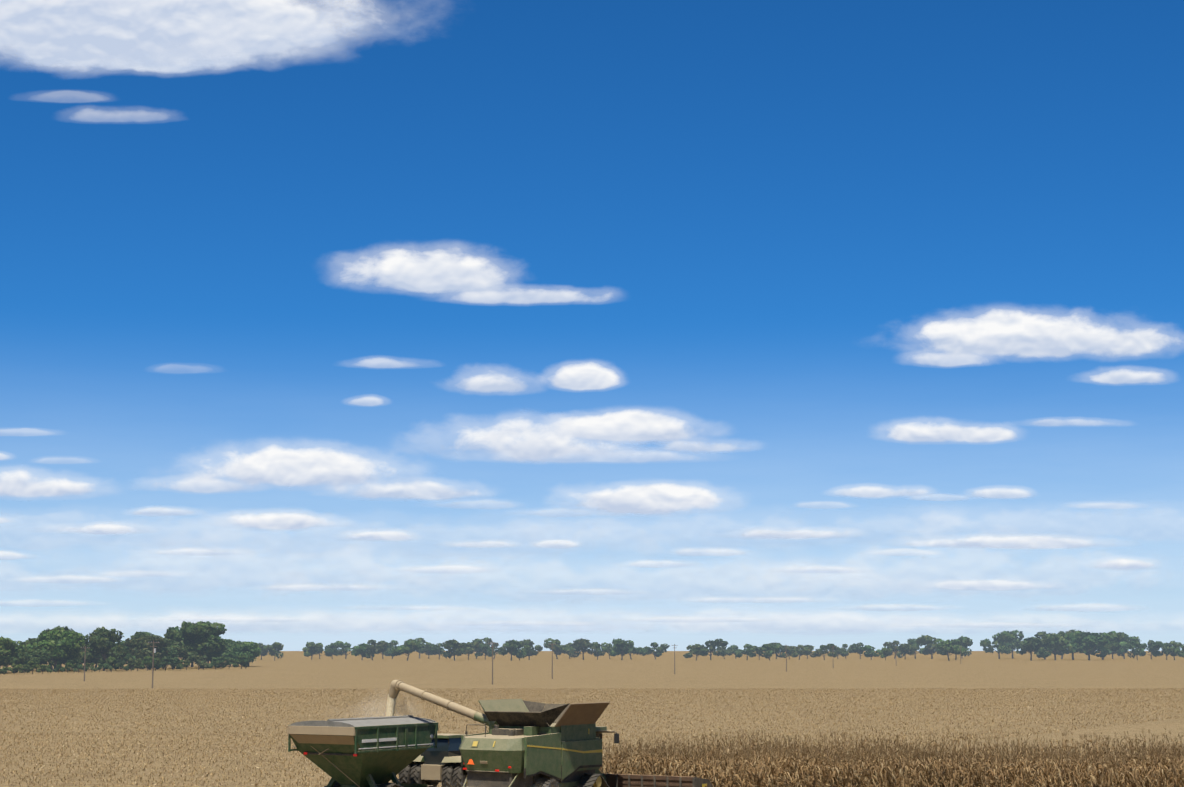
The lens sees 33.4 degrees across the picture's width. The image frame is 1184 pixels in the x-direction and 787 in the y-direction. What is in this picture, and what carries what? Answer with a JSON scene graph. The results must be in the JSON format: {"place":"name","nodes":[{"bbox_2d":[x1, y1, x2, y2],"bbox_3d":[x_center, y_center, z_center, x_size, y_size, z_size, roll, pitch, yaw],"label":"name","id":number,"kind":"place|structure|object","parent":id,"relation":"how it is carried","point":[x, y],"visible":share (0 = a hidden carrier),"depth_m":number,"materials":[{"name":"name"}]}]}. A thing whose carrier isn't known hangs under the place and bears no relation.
{"place":"outdoors","nodes":[
{"label":"outdoors","id":0,"kind":"place"},
{"bbox_2d":[0,551,24,558],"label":"cloud","id":1,"kind":"structure","parent":0,"point":[7,555],"depth_m":9734.54,"materials":[{"name":"white"}]},
{"bbox_2d":[0,470,93,497],"bbox_3d":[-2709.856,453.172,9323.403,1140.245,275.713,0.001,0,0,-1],"label":"cloud","id":2,"kind":"structure","parent":0,"point":[20,483],"depth_m":9324.85,"materials":[{"name":"white"}]},
{"bbox_2d":[26,576,107,582],"bbox_3d":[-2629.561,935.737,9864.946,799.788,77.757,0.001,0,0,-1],"label":"cloud","id":3,"kind":"structure","parent":0,"point":[71,579],"depth_m":9865.26,"materials":[{"name":"white"}]},
{"bbox_2d":[61,521,137,533],"bbox_3d":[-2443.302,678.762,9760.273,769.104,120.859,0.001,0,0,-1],"label":"cloud","id":4,"kind":"structure","parent":0,"point":[107,529],"depth_m":9760.76,"materials":[{"name":"white"}]},
{"bbox_2d":[125,506,213,522],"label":"cloud","id":5,"kind":"structure","parent":0,"point":[160,511],"depth_m":9425.18,"materials":[{"name":"white"}]},
{"bbox_2d":[65,50,303,73],"bbox_3d":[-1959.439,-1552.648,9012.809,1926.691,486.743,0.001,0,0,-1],"label":"cloud","id":6,"kind":"structure","parent":0,"point":[187,66],"depth_m":9014.08,"materials":[{"name":"white"}]},
{"bbox_2d":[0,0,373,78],"bbox_3d":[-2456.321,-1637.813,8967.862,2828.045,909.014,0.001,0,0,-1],"label":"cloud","id":7,"kind":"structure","parent":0,"point":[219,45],"depth_m":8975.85,"materials":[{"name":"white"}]},
{"bbox_2d":[131,478,245,492],"bbox_3d":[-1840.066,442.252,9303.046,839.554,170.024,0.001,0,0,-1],"label":"cloud","id":8,"kind":"structure","parent":0,"point":[197,486],"depth_m":9303.37,"materials":[{"name":"white"}]},
{"bbox_2d":[0,0,381,56],"bbox_3d":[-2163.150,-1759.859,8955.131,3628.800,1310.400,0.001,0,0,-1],"label":"cloud","id":9,"kind":"structure","parent":0,"point":[111,28],"depth_m":8957.67,"materials":[{"name":"white"}]},
{"bbox_2d":[161,549,222,554],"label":"cloud","id":10,"kind":"structure","parent":0,"point":[192,552],"depth_m":9858.25,"materials":[{"name":"white"}]},
{"bbox_2d":[210,507,349,529],"bbox_3d":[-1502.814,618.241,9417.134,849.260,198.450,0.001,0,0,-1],"label":"cloud","id":11,"kind":"structure","parent":0,"point":[283,521],"depth_m":9417.17,"materials":[{"name":"white"}]},
{"bbox_2d":[0,527,627,626],"bbox_3d":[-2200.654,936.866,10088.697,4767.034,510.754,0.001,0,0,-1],"label":"cloud","id":12,"kind":"structure","parent":0,"point":[160,551],"depth_m":10096.30,"materials":[{"name":"white"}]},
{"bbox_2d":[195,445,435,487],"bbox_3d":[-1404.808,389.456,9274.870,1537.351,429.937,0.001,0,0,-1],"label":"cloud","id":13,"kind":"structure","parent":0,"point":[275,465],"depth_m":9275.24,"materials":[{"name":"white"}]},
{"bbox_2d":[275,585,366,590],"bbox_3d":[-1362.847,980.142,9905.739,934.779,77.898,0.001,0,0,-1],"label":"cloud","id":14,"kind":"structure","parent":0,"point":[303,587],"depth_m":9905.11,"materials":[{"name":"white"}]},
{"bbox_2d":[318,525,411,540],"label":"cloud","id":15,"kind":"structure","parent":0,"point":[389,535],"depth_m":9749.43,"materials":[{"name":"white"}]},
{"bbox_2d":[351,397,381,405],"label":"cloud","id":16,"kind":"structure","parent":0,"point":[369,401],"depth_m":9173.35,"materials":[{"name":"white"}]},
{"bbox_2d":[289,481,478,501],"bbox_3d":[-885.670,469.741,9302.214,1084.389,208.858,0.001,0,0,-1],"label":"cloud","id":17,"kind":"structure","parent":0,"point":[431,490],"depth_m":9302.93,"materials":[{"name":"white"}]},
{"bbox_2d":[361,358,411,367],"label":"cloud","id":18,"kind":"structure","parent":0,"point":[380,363],"depth_m":9156.63,"materials":[{"name":"white"}]},
{"bbox_2d":[0,500,827,581],"bbox_3d":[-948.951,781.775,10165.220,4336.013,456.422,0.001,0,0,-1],"label":"cloud","id":19,"kind":"structure","parent":0,"point":[463,531],"depth_m":10166.22,"materials":[{"name":"white"}]},
{"bbox_2d":[342,249,506,293],"bbox_3d":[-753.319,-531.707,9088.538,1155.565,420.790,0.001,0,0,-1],"label":"cloud","id":20,"kind":"structure","parent":0,"point":[436,271],"depth_m":9088.55,"materials":[{"name":"white"}]},
{"bbox_2d":[412,566,485,572],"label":"cloud","id":21,"kind":"structure","parent":0,"point":[453,569],"depth_m":9845.55,"materials":[{"name":"white"}]},
{"bbox_2d":[422,496,512,509],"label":"cloud","id":22,"kind":"structure","parent":0,"point":[473,504],"depth_m":9344.23,"materials":[{"name":"white"}]},
{"bbox_2d":[454,541,510,546],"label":"cloud","id":23,"kind":"structure","parent":0,"point":[489,544],"depth_m":9812.71,"materials":[{"name":"white"}]},
{"bbox_2d":[457,374,526,392],"bbox_3d":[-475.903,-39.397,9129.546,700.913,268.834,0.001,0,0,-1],"label":"cloud","id":24,"kind":"structure","parent":0,"point":[488,383],"depth_m":9129.83,"materials":[{"name":"white"}]},
{"bbox_2d":[456,289,608,303],"bbox_3d":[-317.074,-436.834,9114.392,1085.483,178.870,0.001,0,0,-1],"label":"cloud","id":25,"kind":"structure","parent":0,"point":[521,296],"depth_m":9114.41,"materials":[{"name":"white"}]},
{"bbox_2d":[455,410,617,460],"bbox_3d":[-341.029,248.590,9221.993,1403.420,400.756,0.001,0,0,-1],"label":"cloud","id":26,"kind":"structure","parent":0,"point":[519,439],"depth_m":9222.62,"materials":[{"name":"white"}]},
{"bbox_2d":[400,606,673,634],"bbox_3d":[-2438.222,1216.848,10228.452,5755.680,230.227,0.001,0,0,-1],"label":"cloud","id":27,"kind":"structure","parent":0,"point":[517,624],"depth_m":10264.60,"materials":[{"name":"white"}]},
{"bbox_2d":[424,443,676,461],"bbox_3d":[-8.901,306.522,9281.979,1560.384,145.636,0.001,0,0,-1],"label":"cloud","id":28,"kind":"structure","parent":0,"point":[647,456],"depth_m":9283.79,"materials":[{"name":"white"}]},
{"bbox_2d":[529,540,576,547],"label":"cloud","id":29,"kind":"structure","parent":0,"point":[557,544],"depth_m":9837.06,"materials":[{"name":"white"}]},
{"bbox_2d":[492,504,642,517],"bbox_3d":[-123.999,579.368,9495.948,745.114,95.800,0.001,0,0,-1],"label":"cloud","id":30,"kind":"structure","parent":0,"point":[576,511],"depth_m":9495.89,"materials":[{"name":"white"}]},
{"bbox_2d":[0,606,1161,632],"bbox_3d":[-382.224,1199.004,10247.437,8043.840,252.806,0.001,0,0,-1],"label":"cloud","id":31,"kind":"structure","parent":0,"point":[690,624],"depth_m":10247.45,"materials":[{"name":"white"}]},
{"bbox_2d":[549,362,618,390],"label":"cloud","id":32,"kind":"structure","parent":0,"point":[585,376],"depth_m":9155.49,"materials":[{"name":"white"}]},
{"bbox_2d":[560,590,618,593],"bbox_3d":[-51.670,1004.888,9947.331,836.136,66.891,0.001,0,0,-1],"label":"cloud","id":33,"kind":"structure","parent":0,"point":[596,592],"depth_m":9948.54,"materials":[{"name":"white"}]},
{"bbox_2d":[0,651,1183,786],"bbox_3d":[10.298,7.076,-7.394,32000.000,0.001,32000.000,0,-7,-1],"label":"ground","id":34,"kind":"structure","parent":0,"point":[976,670],"depth_m":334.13,"materials":[{"name":"plant"}]},
{"bbox_2d":[0,638,16,667],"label":"tree","id":35,"kind":"object","parent":34,"relation":"on","point":[7,643],"visible":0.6,"depth_m":683.10,"materials":[{"name":"green plant"}]},
{"bbox_2d":[0,649,18,664],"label":"tree","id":36,"kind":"object","parent":34,"relation":"on","point":[5,659],"visible":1,"depth_m":667.07,"materials":[{"name":"green plant"}]},
{"bbox_2d":[26,649,52,671],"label":"tree","id":37,"kind":"object","parent":34,"relation":"on","point":[38,656],"visible":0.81,"depth_m":714.39,"materials":[{"name":"green plant"}]},
{"bbox_2d":[24,629,84,671],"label":"tree","id":38,"kind":"object","parent":34,"relation":"on","point":[61,644],"visible":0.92,"depth_m":733.88,"materials":[{"name":"green plant"}]},
{"bbox_2d":[77,627,129,670],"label":"tree","id":39,"kind":"object","parent":34,"relation":"on","point":[102,640],"visible":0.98,"depth_m":759.15,"materials":[{"name":"green plant"}]},
{"bbox_2d":[124,634,170,669],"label":"tree","id":40,"kind":"object","parent":34,"relation":"on","point":[139,646],"visible":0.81,"depth_m":802.65,"materials":[{"name":"green plant"}]},
{"bbox_2d":[155,656,180,670],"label":"tree","id":41,"kind":"object","parent":34,"relation":"on","point":[165,662],"visible":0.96,"depth_m":773.36,"materials":[{"name":"green plant"}]},
{"bbox_2d":[165,638,197,668],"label":"tree","id":42,"kind":"object","parent":34,"relation":"on","point":[179,648],"visible":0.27,"depth_m":841.15,"materials":[{"name":"green plant"}]},
{"bbox_2d":[186,655,209,669],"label":"tree","id":43,"kind":"object","parent":34,"relation":"on","point":[197,660],"visible":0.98,"depth_m":800.06,"materials":[{"name":"green plant"}]},
{"bbox_2d":[174,621,226,667],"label":"tree","id":44,"kind":"object","parent":34,"relation":"on","point":[202,638],"visible":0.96,"depth_m":861.37,"materials":[{"name":"green plant"}]},
{"bbox_2d":[232,644,260,659],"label":"tree","id":45,"kind":"object","parent":34,"relation":"on","point":[251,650],"visible":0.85,"depth_m":932.59,"materials":[{"name":"green plant"}]},
{"bbox_2d":[266,642,283,660],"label":"tree","id":46,"kind":"object","parent":34,"relation":"on","point":[275,648],"visible":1,"depth_m":1505.63,"materials":[{"name":"green plant"}]},
{"bbox_2d":[302,642,322,659],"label":"tree","id":47,"kind":"object","parent":34,"relation":"on","point":[309,648],"visible":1,"depth_m":1634.84,"materials":[{"name":"green plant"}]},
{"bbox_2d":[324,643,341,658],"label":"tree","id":48,"kind":"object","parent":34,"relation":"on","point":[331,649],"visible":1,"depth_m":1726.15,"materials":[{"name":"green plant"}]},
{"bbox_2d":[330,641,358,658],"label":"tree","id":49,"kind":"object","parent":34,"relation":"on","point":[345,647],"visible":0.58,"depth_m":1790.46,"materials":[{"name":"green plant"}]},
{"bbox_2d":[287,715,437,786],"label":"grain cart","id":50,"kind":"object","parent":34,"relation":"on","point":[367,752],"visible":1,"depth_m":100.95,"materials":[{"name":"green paint"}]},
{"bbox_2d":[352,643,374,659],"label":"tree","id":51,"kind":"object","parent":34,"relation":"on","point":[361,648],"visible":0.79,"depth_m":1539.42,"materials":[{"name":"green plant"}]},
{"bbox_2d":[360,639,386,659],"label":"tree","id":52,"kind":"object","parent":34,"relation":"on","point":[373,647],"visible":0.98,"depth_m":1536.69,"materials":[{"name":"green plant"}]},
{"bbox_2d":[391,640,421,660],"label":"tree","id":53,"kind":"object","parent":34,"relation":"on","point":[409,647],"visible":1,"depth_m":1492.70,"materials":[{"name":"green plant"}]},
{"bbox_2d":[398,731,468,786],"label":"tractor","id":54,"kind":"object","parent":34,"relation":"on","point":[435,767],"visible":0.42,"depth_m":107.83,"materials":[{"name":"metal"}]},
{"bbox_2d":[442,639,466,660],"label":"tree","id":55,"kind":"object","parent":34,"relation":"on","point":[457,647],"visible":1,"depth_m":1496.61,"materials":[{"name":"green plant"}]},
{"bbox_2d":[460,641,478,659],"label":"tree","id":56,"kind":"object","parent":34,"relation":"on","point":[469,649],"visible":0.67,"depth_m":1583.61,"materials":[{"name":"green plant"}]},
{"bbox_2d":[475,643,494,659],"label":"tree","id":57,"kind":"object","parent":34,"relation":"on","point":[486,650],"visible":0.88,"depth_m":1672.61,"materials":[{"name":"green plant"}]},
{"bbox_2d":[498,639,526,660],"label":"tree","id":58,"kind":"object","parent":34,"relation":"on","point":[511,646],"visible":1,"depth_m":1500.58,"materials":[{"name":"green plant"}]},
{"bbox_2d":[520,639,542,659],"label":"tree","id":59,"kind":"object","parent":34,"relation":"on","point":[531,650],"visible":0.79,"depth_m":1597.11,"materials":[{"name":"green plant"}]},
{"bbox_2d":[389,680,712,786],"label":"combine harvester","id":60,"kind":"object","parent":34,"relation":"on","point":[521,742],"visible":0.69,"depth_m":98.61,"materials":[{"name":"green paint"}]},
{"bbox_2d":[386,694,395,715],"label":"grain stream","id":61,"kind":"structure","parent":60,"relation":"attached to","point":[390,706],"depth_m":105.67,"materials":[{"name":"beige food"}]},
{"bbox_2d":[543,638,572,658],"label":"tree","id":62,"kind":"object","parent":34,"relation":"on","point":[565,648],"visible":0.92,"depth_m":1732.71,"materials":[{"name":"green plant"}]},
{"bbox_2d":[568,639,597,659],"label":"tree","id":63,"kind":"object","parent":34,"relation":"on","point":[583,645],"visible":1,"depth_m":1627.95,"materials":[{"name":"green plant"}]},
{"bbox_2d":[610,638,633,659],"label":"tree","id":64,"kind":"object","parent":34,"relation":"on","point":[620,647],"visible":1,"depth_m":1573.15,"materials":[{"name":"green plant"}]},
{"bbox_2d":[626,644,648,659],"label":"tree","id":65,"kind":"object","parent":34,"relation":"on","point":[638,650],"visible":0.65,"depth_m":1645.42,"materials":[{"name":"green plant"}]},
{"bbox_2d":[644,642,669,658],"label":"tree","id":66,"kind":"object","parent":34,"relation":"on","point":[660,650],"visible":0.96,"depth_m":1684.84,"materials":[{"name":"green plant"}]},
{"bbox_2d":[683,644,709,660],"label":"tree","id":67,"kind":"object","parent":34,"relation":"on","point":[694,650],"visible":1,"depth_m":1501.44,"materials":[{"name":"green plant"}]},
{"bbox_2d":[697,639,727,659],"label":"tree","id":68,"kind":"object","parent":34,"relation":"on","point":[711,645],"visible":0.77,"depth_m":1570.82,"materials":[{"name":"green plant"}]},
{"bbox_2d":[735,644,755,659],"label":"tree","id":69,"kind":"object","parent":34,"relation":"on","point":[749,650],"visible":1,"depth_m":1573.04,"materials":[{"name":"green plant"}]},
{"bbox_2d":[759,643,779,659],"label":"tree","id":70,"kind":"object","parent":34,"relation":"on","point":[768,649],"visible":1,"depth_m":1525.55,"materials":[{"name":"green plant"}]},
{"bbox_2d":[788,645,810,659],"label":"tree","id":71,"kind":"object","parent":34,"relation":"on","point":[796,651],"visible":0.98,"depth_m":1651.66,"materials":[{"name":"green plant"}]},
{"bbox_2d":[812,644,837,659],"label":"tree","id":72,"kind":"object","parent":34,"relation":"on","point":[827,647],"visible":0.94,"depth_m":1566.05,"materials":[{"name":"green plant"}]},
{"bbox_2d":[861,645,880,659],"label":"tree","id":73,"kind":"object","parent":34,"relation":"on","point":[869,649],"visible":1,"depth_m":1580.81,"materials":[{"name":"green plant"}]},
{"bbox_2d":[599,725,1183,786],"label":"corn plants","id":74,"kind":"object","parent":34,"relation":"on","point":[871,766],"visible":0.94,"depth_m":106.33,"materials":[{"name":"brown plant"}]},
{"bbox_2d":[895,643,914,658],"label":"tree","id":75,"kind":"object","parent":34,"relation":"on","point":[904,649],"visible":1,"depth_m":1678.83,"materials":[{"name":"green plant"}]},
{"bbox_2d":[916,635,938,658],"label":"tree","id":76,"kind":"object","parent":34,"relation":"on","point":[931,649],"visible":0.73,"depth_m":1753.55,"materials":[{"name":"green plant"}]},
{"bbox_2d":[934,638,966,660],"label":"tree","id":77,"kind":"object","parent":34,"relation":"on","point":[947,646],"visible":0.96,"depth_m":1495.62,"materials":[{"name":"green plant"}]},
{"bbox_2d":[937,638,968,659],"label":"tree","id":78,"kind":"object","parent":34,"relation":"on","point":[965,641],"visible":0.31,"depth_m":1601.05,"materials":[{"name":"green plant"}]},
{"bbox_2d":[980,631,1015,658],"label":"tree","id":79,"kind":"object","parent":34,"relation":"on","point":[1002,638],"visible":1,"depth_m":1797.05,"materials":[{"name":"green plant"}]},
{"bbox_2d":[999,630,1023,658],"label":"tree","id":80,"kind":"object","parent":34,"relation":"on","point":[1013,645],"visible":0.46,"depth_m":1845.89,"materials":[{"name":"green plant"}]},
{"bbox_2d":[1014,637,1048,660],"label":"tree","id":81,"kind":"object","parent":34,"relation":"on","point":[1031,644],"visible":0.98,"depth_m":1505.97,"materials":[{"name":"green plant"}]},
{"bbox_2d":[1036,633,1072,659],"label":"tree","id":82,"kind":"object","parent":34,"relation":"on","point":[1055,642],"visible":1,"depth_m":1531.74,"materials":[{"name":"green plant"}]},
{"bbox_2d":[1069,632,1111,659],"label":"tree","id":83,"kind":"object","parent":34,"relation":"on","point":[1087,640],"visible":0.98,"depth_m":1552.06,"materials":[{"name":"green plant"}]},
{"bbox_2d":[1080,631,1121,659],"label":"tree","id":84,"kind":"object","parent":34,"relation":"on","point":[1114,640],"visible":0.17,"depth_m":1618.98,"materials":[{"name":"green plant"}]},
{"bbox_2d":[1112,632,1140,658],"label":"tree","id":85,"kind":"object","parent":34,"relation":"on","point":[1125,638],"visible":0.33,"depth_m":1796.73,"materials":[{"name":"green plant"}]},
{"bbox_2d":[1127,640,1147,659],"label":"tree","id":86,"kind":"object","parent":34,"relation":"on","point":[1136,645],"visible":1,"depth_m":1568.89,"materials":[{"name":"green plant"}]},
{"bbox_2d":[1152,641,1176,659],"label":"tree","id":87,"kind":"object","parent":34,"relation":"on","point":[1157,644],"visible":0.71,"depth_m":1587.15,"materials":[{"name":"green plant"}]},
{"bbox_2d":[1162,641,1182,659],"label":"tree","id":88,"kind":"object","parent":34,"relation":"on","point":[1174,645],"visible":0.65,"depth_m":1570.61,"materials":[{"name":"green plant"}]},
{"bbox_2d":[0,0,1183,650],"label":"sky","id":89,"kind":"structure","parent":0,"point":[771,202],"materials":[{"name":"blue"}]},
{"bbox_2d":[87,544,1103,628],"bbox_3d":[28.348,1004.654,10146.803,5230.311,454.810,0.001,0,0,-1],"label":"cloud","id":90,"kind":"structure","parent":0,"point":[368,569],"depth_m":10134.70,"materials":[{"name":"white"}]},
{"bbox_2d":[520,410,695,462],"bbox_3d":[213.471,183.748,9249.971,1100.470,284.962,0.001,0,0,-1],"label":"cloud","id":91,"kind":"structure","parent":0,"point":[639,426],"depth_m":9249.12,"materials":[{"name":"white"}]},
{"bbox_2d":[521,483,722,514],"bbox_3d":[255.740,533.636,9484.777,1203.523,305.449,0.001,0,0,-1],"label":"cloud","id":92,"kind":"structure","parent":0,"point":[661,498],"depth_m":9485.24,"materials":[{"name":"white"}]},
{"bbox_2d":[632,560,684,566],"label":"cloud","id":93,"kind":"structure","parent":0,"point":[665,563],"depth_m":9882.15,"materials":[{"name":"white"}]},
{"bbox_2d":[630,441,754,453],"bbox_3d":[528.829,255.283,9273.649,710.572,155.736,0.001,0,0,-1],"label":"cloud","id":94,"kind":"structure","parent":0,"point":[696,447],"depth_m":9273.06,"materials":[{"name":"white"}]},
{"bbox_2d":[679,546,740,555],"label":"cloud","id":95,"kind":"structure","parent":0,"point":[716,552],"depth_m":9544.55,"materials":[{"name":"white"}]},
{"bbox_2d":[707,599,796,601],"bbox_3d":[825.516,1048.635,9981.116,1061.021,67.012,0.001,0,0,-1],"label":"cloud","id":96,"kind":"structure","parent":0,"point":[757,600],"depth_m":9981.69,"materials":[{"name":"white"}]},
{"bbox_2d":[701,526,847,538],"bbox_3d":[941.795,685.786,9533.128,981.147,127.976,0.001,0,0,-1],"label":"cloud","id":97,"kind":"structure","parent":0,"point":[794,534],"depth_m":9533.35,"materials":[{"name":"white"}]},
{"bbox_2d":[789,567,852,572],"bbox_3d":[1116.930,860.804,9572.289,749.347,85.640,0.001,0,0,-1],"label":"cloud","id":98,"kind":"structure","parent":0,"point":[823,570],"depth_m":9572.32,"materials":[{"name":"white"}]},
{"bbox_2d":[556,531,1173,627],"bbox_3d":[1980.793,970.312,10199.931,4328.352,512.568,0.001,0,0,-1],"label":"cloud","id":99,"kind":"structure","parent":0,"point":[800,588],"depth_m":10191.01,"materials":[{"name":"white"}]},
{"bbox_2d":[814,602,932,610],"bbox_3d":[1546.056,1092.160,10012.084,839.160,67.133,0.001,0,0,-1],"label":"cloud","id":100,"kind":"structure","parent":0,"point":[900,607],"depth_m":10012.25,"materials":[{"name":"white"}]},
{"bbox_2d":[836,486,926,497],"bbox_3d":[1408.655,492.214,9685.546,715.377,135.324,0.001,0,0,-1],"label":"cloud","id":101,"kind":"structure","parent":0,"point":[869,491],"depth_m":9685.24,"materials":[{"name":"white"}]},
{"bbox_2d":[881,549,927,554],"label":"cloud","id":102,"kind":"structure","parent":0,"point":[906,552],"depth_m":10355.73,"materials":[{"name":"white"}]},
{"bbox_2d":[913,353,983,366],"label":"cloud","id":103,"kind":"structure","parent":0,"point":[942,359],"depth_m":9619.27,"materials":[{"name":"white"}]},
{"bbox_2d":[887,422,1015,442],"bbox_3d":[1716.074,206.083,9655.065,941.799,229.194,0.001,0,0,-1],"label":"cloud","id":104,"kind":"structure","parent":0,"point":[914,432],"depth_m":9655.40,"materials":[{"name":"white"}]},
{"bbox_2d":[855,531,1094,548],"bbox_3d":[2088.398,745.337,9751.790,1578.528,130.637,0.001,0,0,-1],"label":"cloud","id":105,"kind":"structure","parent":0,"point":[1032,542],"depth_m":9751.43,"materials":[{"name":"white"}]},
{"bbox_2d":[782,496,1183,567],"bbox_3d":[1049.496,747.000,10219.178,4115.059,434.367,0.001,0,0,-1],"label":"cloud","id":106,"kind":"structure","parent":0,"point":[933,538],"depth_m":10230.85,"materials":[{"name":"white"}]},
{"bbox_2d":[936,580,1035,589],"bbox_3d":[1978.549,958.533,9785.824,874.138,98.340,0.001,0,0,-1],"label":"cloud","id":107,"kind":"structure","parent":0,"point":[994,585],"depth_m":9785.34,"materials":[{"name":"white"}]},
{"bbox_2d":[974,488,1030,497],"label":"cloud","id":108,"kind":"structure","parent":0,"point":[1002,493],"depth_m":9714.48,"materials":[{"name":"white"}]},
{"bbox_2d":[916,309,1180,357],"bbox_3d":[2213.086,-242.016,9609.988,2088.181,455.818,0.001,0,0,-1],"label":"cloud","id":109,"kind":"structure","parent":0,"point":[1001,332],"depth_m":9608.85,"materials":[{"name":"white"}]},
{"bbox_2d":[1036,420,1098,425],"bbox_3d":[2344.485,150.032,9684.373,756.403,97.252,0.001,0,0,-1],"label":"cloud","id":110,"kind":"structure","parent":0,"point":[1057,422],"depth_m":9683.83,"materials":[{"name":"white"}]},
{"bbox_2d":[1050,604,1124,610],"bbox_3d":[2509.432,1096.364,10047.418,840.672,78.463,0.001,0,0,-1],"label":"cloud","id":111,"kind":"structure","parent":0,"point":[1095,607],"depth_m":10047.94,"materials":[{"name":"white"}]},
{"bbox_2d":[1096,556,1153,569],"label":"cloud","id":112,"kind":"structure","parent":0,"point":[1121,564],"depth_m":9779.71,"materials":[{"name":"white"}]},
{"bbox_2d":[1091,369,1163,383],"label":"cloud","id":113,"kind":"structure","parent":0,"point":[1123,376],"depth_m":9653.32,"materials":[{"name":"white"}]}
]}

